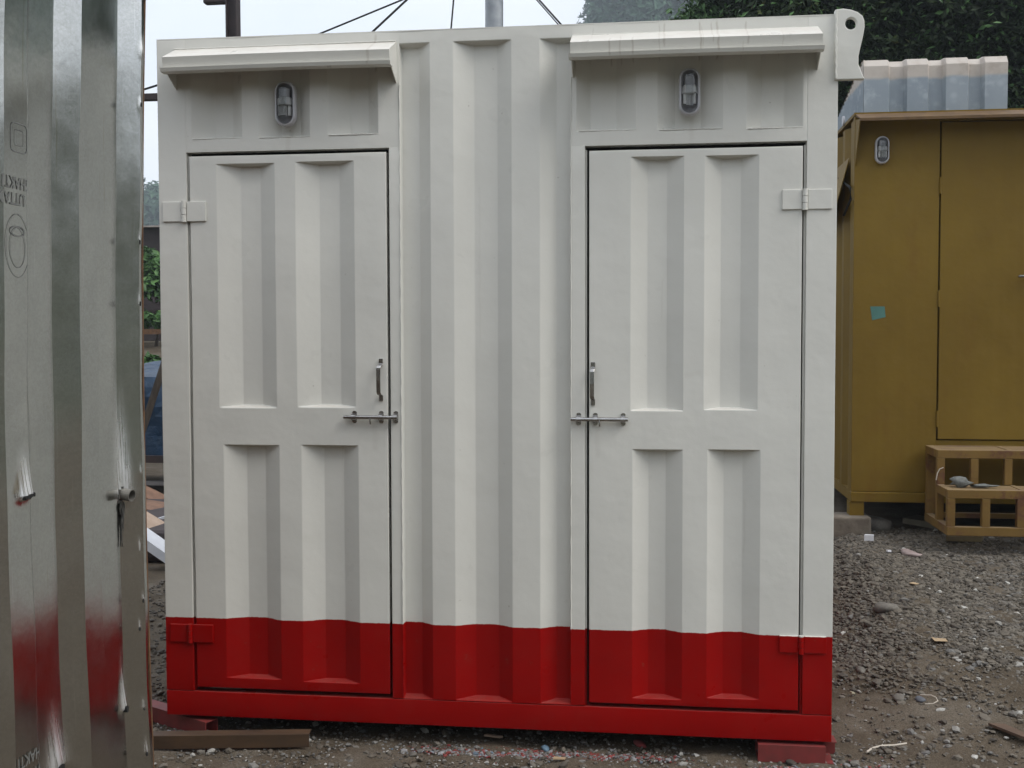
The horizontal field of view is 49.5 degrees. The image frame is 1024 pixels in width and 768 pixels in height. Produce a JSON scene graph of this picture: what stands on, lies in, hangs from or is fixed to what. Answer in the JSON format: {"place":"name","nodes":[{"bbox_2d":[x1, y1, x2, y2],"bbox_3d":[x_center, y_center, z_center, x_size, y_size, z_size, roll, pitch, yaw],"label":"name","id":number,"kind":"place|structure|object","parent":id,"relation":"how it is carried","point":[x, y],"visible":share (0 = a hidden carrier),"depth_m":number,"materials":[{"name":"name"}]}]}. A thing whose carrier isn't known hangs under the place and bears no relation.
{"place":"outdoors","nodes":[
{"label":"outdoors","id":0,"kind":"place"},
{"bbox_2d":[148,580,167,723],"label":"gravel","id":1,"kind":"structure","parent":0,"point":[163,661],"depth_m":5.47,"materials":[{"name":"grey gravel"}]},
{"bbox_2d":[144,0,586,189],"label":"sky","id":2,"kind":"structure","parent":0,"point":[165,19],"materials":[{"name":"white"}]},
{"bbox_2d":[146,6,677,224],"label":"hill","id":3,"kind":"structure","parent":0,"point":[624,7],"depth_m":160.13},
{"bbox_2d":[143,0,705,225],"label":"hill forest","id":4,"kind":"object","parent":3,"relation":"on","point":[601,11],"visible":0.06,"depth_m":155.73,"materials":[{"name":"green plant"}]},
{"bbox_2d":[144,341,1023,767],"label":"ground","id":5,"kind":"structure","parent":0,"point":[894,513],"depth_m":4.30,"materials":[{"name":"grey gravel"}]},
{"bbox_2d":[0,0,153,767],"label":"galvanised container","id":6,"kind":"object","parent":5,"relation":"on","point":[75,677],"visible":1,"depth_m":2.57,"materials":[{"name":"metal"}]},
{"bbox_2d":[143,225,160,340],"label":"shed","id":7,"kind":"structure","parent":5,"relation":"on","point":[151,236],"depth_m":25.17,"materials":[{"name":"paint"}]},
{"bbox_2d":[143,245,160,328],"bbox_3d":[-7.097,-1.881,21.606,3.140,1.810,1.482,0,2,7],"label":"shrub","id":8,"kind":"object","parent":5,"relation":"on","point":[151,270],"visible":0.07,"depth_m":21.22,"materials":[{"name":"green plant"}]},
{"bbox_2d":[144,308,160,346],"bbox_3d":[-6.263,-0.923,19.561,2.965,0.941,1.145,0,2,7],"label":"shrub","id":9,"kind":"object","parent":5,"relation":"on","point":[151,319],"visible":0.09,"depth_m":19.17,"materials":[{"name":"green plant"}]},
{"bbox_2d":[144,303,160,310],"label":"steel beam","id":10,"kind":"structure","parent":5,"relation":"on","point":[152,306],"depth_m":20.40,"materials":[{"name":"grey metal"}]},
{"bbox_2d":[144,329,160,333],"bbox_3d":[-6.627,-0.869,18.513,6.000,0.084,0.200,0,2,7],"label":"steel rail","id":11,"kind":"object","parent":5,"relation":"on","point":[152,331],"depth_m":18.32,"materials":[{"name":"brown metal"}]},
{"bbox_2d":[144,351,161,362],"bbox_3d":[-4.023,0.012,12.931,2.828,0.901,1.074,0,2,7],"label":"shrub","id":12,"kind":"object","parent":5,"relation":"on","point":[148,357],"visible":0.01,"depth_m":12.67,"materials":[{"name":"green plant"}]},
{"bbox_2d":[145,360,161,432],"bbox_3d":[-3.381,0.213,10.381,0.439,1.070,0.070,0,2,7],"label":"leaning pole","id":13,"kind":"object","parent":5,"relation":"on","point":[153,396],"visible":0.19,"depth_m":10.35,"materials":[{"name":"grey metal"}]},
{"bbox_2d":[145,455,163,484],"bbox_3d":[-3.409,0.857,11.422,2.600,0.409,1.600,0,2,7],"label":"flat trailer","id":14,"kind":"object","parent":5,"relation":"on","point":[153,458],"visible":0.02,"depth_m":10.62,"materials":[{"name":"paint"}]},
{"bbox_2d":[144,361,162,454],"bbox_3d":[-3.422,0.218,11.300,2.400,0.886,1.390,0,2,7],"label":"tarpaulin","id":15,"kind":"object","parent":14,"relation":"on","point":[154,439],"visible":0.06,"depth_m":10.65,"materials":[{"name":"blue plastic"}]},
{"bbox_2d":[146,486,163,498],"bbox_3d":[-2.953,0.987,9.276,0.996,0.554,0.250,0,2,7],"label":"brown board","id":16,"kind":"object","parent":5,"relation":"on","point":[151,493],"visible":0.07,"depth_m":9.31,"materials":[{"name":"brown wood"}]},
{"bbox_2d":[147,512,163,527],"bbox_3d":[-2.450,1.035,7.777,0.961,0.570,0.300,0,2,7],"label":"tan board","id":17,"kind":"object","parent":5,"relation":"on","point":[152,520],"depth_m":7.86,"materials":[{"name":"beige wood"}]},
{"bbox_2d":[147,528,164,562],"bbox_3d":[-2.356,1.082,7.394,0.920,0.681,0.160,0,2,7],"label":"white board","id":18,"kind":"object","parent":5,"relation":"on","point":[155,545],"visible":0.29,"depth_m":7.33,"materials":[{"name":"white wood"}]},
{"bbox_2d":[147,499,164,561],"bbox_3d":[-2.905,1.082,8.392,1.500,0.220,1.500,0,2,7],"label":"rubble pile","id":19,"kind":"object","parent":5,"relation":"on","point":[158,530],"depth_m":7.69,"materials":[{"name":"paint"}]},
{"bbox_2d":[146,499,163,509],"bbox_3d":[-2.738,0.980,8.669,1.091,0.200,0.300,0,2,7],"label":"brown board","id":20,"kind":"object","parent":19,"relation":"on","point":[151,504],"visible":0.07,"depth_m":8.70,"materials":[{"name":"brown wood"}]},
{"bbox_2d":[152,699,217,730],"bbox_3d":[-1.614,1.319,4.613,1.100,0.060,0.060,2,3,35],"label":"square tube","id":21,"kind":"object","parent":5,"relation":"on","point":[160,715],"visible":0.21,"depth_m":4.36,"materials":[{"name":"red metal"}]},
{"bbox_2d":[144,0,240,101],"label":"steel gantry","id":22,"kind":"object","parent":5,"relation":"on","point":[233,18],"visible":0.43,"depth_m":12.43,"materials":[{"name":"grey metal"}]},
{"bbox_2d":[153,729,310,748],"bbox_3d":[-1.333,1.334,4.161,1.150,0.050,0.055,0,2,-2],"label":"wooden plank","id":23,"kind":"object","parent":5,"relation":"on","point":[210,739],"visible":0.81,"depth_m":4.14,"materials":[{"name":"paint"}]},
{"bbox_2d":[409,752,416,756],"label":"stone","id":24,"kind":"object","parent":5,"relation":"on","point":[411,754],"visible":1,"depth_m":4.09,"materials":[{"name":"grey stone"}]},
{"bbox_2d":[318,0,560,33],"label":"lighting pole","id":25,"kind":"object","parent":5,"relation":"on","point":[493,13],"visible":0.17,"depth_m":7.96,"materials":[{"name":"grey metal"}]},
{"bbox_2d":[484,733,502,737],"bbox_3d":[-0.071,1.345,4.248,0.070,0.014,0.014,0,3,9],"label":"wood chip","id":26,"kind":"object","parent":5,"relation":"on","point":[492,735],"visible":1,"depth_m":4.24,"materials":[{"name":"brown wood"}]},
{"bbox_2d":[153,716,855,767],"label":"grit","id":27,"kind":"object","parent":5,"relation":"on","point":[445,733],"visible":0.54,"depth_m":4.14,"materials":[{"name":"gravel"}]},
{"bbox_2d":[156,9,864,741],"bbox_3d":[0.085,-0.062,5.196,2.599,2.606,2.466,0,2,7],"label":"portable cabin","id":28,"kind":"object","parent":5,"relation":"on","point":[498,377],"visible":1,"depth_m":4.10,"materials":[{"name":"white metal"}]},
{"bbox_2d":[162,152,397,693],"bbox_3d":[-0.876,0.156,4.212,0.910,2.036,0.080,0,2,7],"label":"door","id":29,"kind":"structure","parent":28,"relation":"in","point":[290,288],"depth_m":4.22,"materials":[{"name":"white metal"}]},
{"bbox_2d":[571,146,831,710],"bbox_3d":[0.674,0.168,4.016,0.923,2.025,0.080,0,2,7],"label":"door","id":30,"kind":"structure","parent":28,"relation":"in","point":[695,255],"depth_m":4.03,"materials":[{"name":"white metal"}]},
{"bbox_2d":[160,727,893,767],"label":"paint chips","id":31,"kind":"object","parent":5,"relation":"on","point":[560,754],"visible":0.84,"depth_m":4.09,"materials":[{"name":"red paint"}]},
{"bbox_2d":[541,745,548,751],"bbox_3d":[0.126,1.359,4.145,0.032,0.026,0.038,-1,3,-22],"label":"stone","id":32,"kind":"object","parent":5,"relation":"on","point":[545,748],"visible":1,"depth_m":4.14,"materials":[{"name":"blue stone"}]},
{"bbox_2d":[553,756,565,759],"bbox_3d":[0.171,1.357,4.027,0.048,0.008,0.022,0,2,3],"label":"wood chip","id":33,"kind":"object","parent":5,"relation":"on","point":[558,758],"visible":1,"depth_m":4.02,"materials":[{"name":"wood"}]},
{"bbox_2d":[633,739,645,747],"bbox_3d":[0.483,1.358,4.196,0.050,0.025,0.044,0,2,7],"label":"stone","id":34,"kind":"object","parent":5,"relation":"on","point":[638,743],"visible":1,"depth_m":4.19,"materials":[{"name":"stone"}]},
{"bbox_2d":[662,0,735,20],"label":"broadleaf tree","id":35,"kind":"object","parent":5,"relation":"on","point":[690,11],"visible":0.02,"depth_m":13.60,"materials":[{"name":"green plant"}]},
{"bbox_2d":[786,759,796,765],"bbox_3d":[1.008,1.367,4.008,0.040,0.025,0.049,0,2,7],"label":"stone","id":36,"kind":"object","parent":5,"relation":"on","point":[789,762],"visible":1,"depth_m":4.00,"materials":[{"name":"stone"}]},
{"bbox_2d":[755,735,836,763],"bbox_3d":[1.042,1.333,4.064,0.289,0.069,0.112,0,2,7],"label":"support block","id":37,"kind":"object","parent":5,"relation":"on","point":[803,752],"visible":0.71,"depth_m":4.02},
{"bbox_2d":[683,0,946,114],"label":"broadleaf tree","id":38,"kind":"object","parent":5,"relation":"on","point":[875,28],"visible":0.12,"depth_m":11.98,"materials":[{"name":"green plant"}]},
{"bbox_2d":[856,666,864,673],"bbox_3d":[1.526,1.250,4.855,0.040,0.027,0.051,-1,3,-22],"label":"stone","id":39,"kind":"object","parent":5,"relation":"on","point":[860,669],"visible":1,"depth_m":4.85,"materials":[{"name":"grey stone"}]},
{"bbox_2d":[868,515,892,530],"bbox_3d":[2.250,0.881,6.913,0.196,0.132,0.174,-1,3,-20],"label":"stone","id":40,"kind":"object","parent":5,"relation":"on","point":[879,523],"visible":0.47,"depth_m":6.85,"materials":[{"name":"grey stone"}]},
{"bbox_2d":[872,602,898,612],"bbox_3d":[1.817,1.090,5.377,0.146,0.077,0.133,0,2,7],"label":"stone","id":41,"kind":"object","parent":5,"relation":"on","point":[881,607],"visible":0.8,"depth_m":5.33,"materials":[{"name":"grey stone"}]},
{"bbox_2d":[866,742,906,752],"bbox_3d":[1.388,1.353,4.142,0.200,0.008,0.031,-1,3,-26],"label":"bent rod","id":42,"kind":"object","parent":5,"relation":"on","point":[870,749],"visible":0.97,"depth_m":4.15,"materials":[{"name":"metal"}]},
{"bbox_2d":[891,693,904,700],"bbox_3d":[1.580,1.278,4.534,0.055,0.029,0.052,-2,3,-40],"label":"stone","id":43,"kind":"object","parent":5,"relation":"on","point":[898,697],"visible":1,"depth_m":4.52,"materials":[{"name":"beige stone"}]},
{"bbox_2d":[901,548,921,556],"bbox_3d":[2.226,0.946,6.193,0.118,0.051,0.110,0,2,7],"label":"plastic bag","id":44,"kind":"object","parent":5,"relation":"on","point":[907,552],"visible":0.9,"depth_m":6.17,"materials":[{"name":"plastic"}]},
{"bbox_2d":[810,603,1023,767],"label":"grit","id":45,"kind":"object","parent":5,"relation":"on","point":[984,714],"visible":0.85,"depth_m":4.46,"materials":[{"name":"gravel"}]},
{"bbox_2d":[915,696,925,702],"bbox_3d":[1.652,1.280,4.498,0.045,0.024,0.040,2,3,44],"label":"stone","id":46,"kind":"object","parent":5,"relation":"on","point":[921,699],"visible":1,"depth_m":4.49,"materials":[{"name":"grey stone"}]},
{"bbox_2d":[903,515,944,528],"bbox_3d":[2.590,0.867,6.978,0.203,0.057,0.188,-3,3,-45],"label":"stone slab","id":47,"kind":"object","parent":5,"relation":"on","point":[917,520],"depth_m":6.95,"materials":[{"name":"stone"}]},
{"bbox_2d":[920,694,937,704],"bbox_3d":[1.626,1.232,4.334,0.071,0.031,0.042,1,3,30],"label":"curled wire","id":48,"kind":"object","parent":5,"relation":"on","point":[929,695],"visible":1,"depth_m":4.33,"materials":[{"name":"white metal"}]},
{"bbox_2d":[931,637,947,641],"bbox_3d":[1.916,1.145,4.972,0.064,0.008,0.065,0,2,7],"label":"cardboard scrap","id":49,"kind":"object","parent":5,"relation":"on","point":[939,639],"visible":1,"depth_m":4.97,"materials":[{"name":"beige cardboard"}]},
{"bbox_2d":[864,0,1023,108],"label":"broadleaf tree","id":50,"kind":"object","parent":5,"relation":"on","point":[973,29],"visible":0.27,"depth_m":11.97,"materials":[{"name":"green plant"}]},
{"bbox_2d":[988,723,1023,738],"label":"wood offcut","id":51,"kind":"object","parent":5,"relation":"on","point":[1009,730],"visible":1,"depth_m":4.18,"materials":[{"name":"brown wood"}]},
{"bbox_2d":[832,526,1023,767],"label":"gravel","id":52,"kind":"structure","parent":0,"point":[1008,558],"depth_m":5.47,"materials":[{"name":"grey gravel"}]},
{"bbox_2d":[834,512,870,536],"bbox_3d":[2.050,0.870,6.812,0.260,0.140,0.210,0,2,7],"label":"concrete block","id":53,"kind":"object","parent":52,"relation":"on","point":[845,523],"depth_m":6.71,"materials":[{"name":"grey concrete"}]},
{"bbox_2d":[834,108,1023,515],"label":"ochre cabin","id":54,"kind":"object","parent":53,"relation":"on","point":[929,341],"visible":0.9,"depth_m":6.68,"materials":[{"name":"metal"}]},
{"bbox_2d":[838,56,1007,129],"bbox_3d":[2.601,-1.823,7.158,0.833,0.334,0.985,0,2,7],"label":"corrugated roof housing","id":55,"kind":"object","parent":54,"relation":"on","point":[962,83],"visible":0.64,"depth_m":6.69,"materials":[{"name":"silver metal"}]},
{"bbox_2d":[936,120,1023,439],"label":"door","id":56,"kind":"structure","parent":54,"relation":"in","point":[980,358],"depth_m":6.63,"materials":[{"name":"paint"}]},
{"bbox_2d":[864,534,873,540],"bbox_3d":[2.079,0.895,6.471,0.053,0.034,0.030,1,3,19],"label":"white packet","id":57,"kind":"object","parent":52,"relation":"on","point":[868,537],"visible":1,"depth_m":6.46},
{"bbox_2d":[946,535,982,541],"bbox_3d":[2.648,0.900,6.500,0.235,0.035,0.102,0,2,7],"label":"stone slab","id":58,"kind":"object","parent":52,"relation":"on","point":[967,538],"depth_m":6.46,"materials":[{"name":"brown stone"}]},
{"bbox_2d":[925,445,1023,536],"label":"access steps","id":59,"kind":"structure","parent":52,"relation":"on","point":[937,491],"depth_m":6.36,"materials":[{"name":"wood"}]},
{"bbox_2d":[949,476,998,487],"bbox_3d":[2.616,0.558,6.280,0.272,0.069,0.078,1,3,20],"label":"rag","id":60,"kind":"object","parent":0,"point":[960,482],"visible":1,"depth_m":6.28,"materials":[{"name":"white fabric"}]}
]}

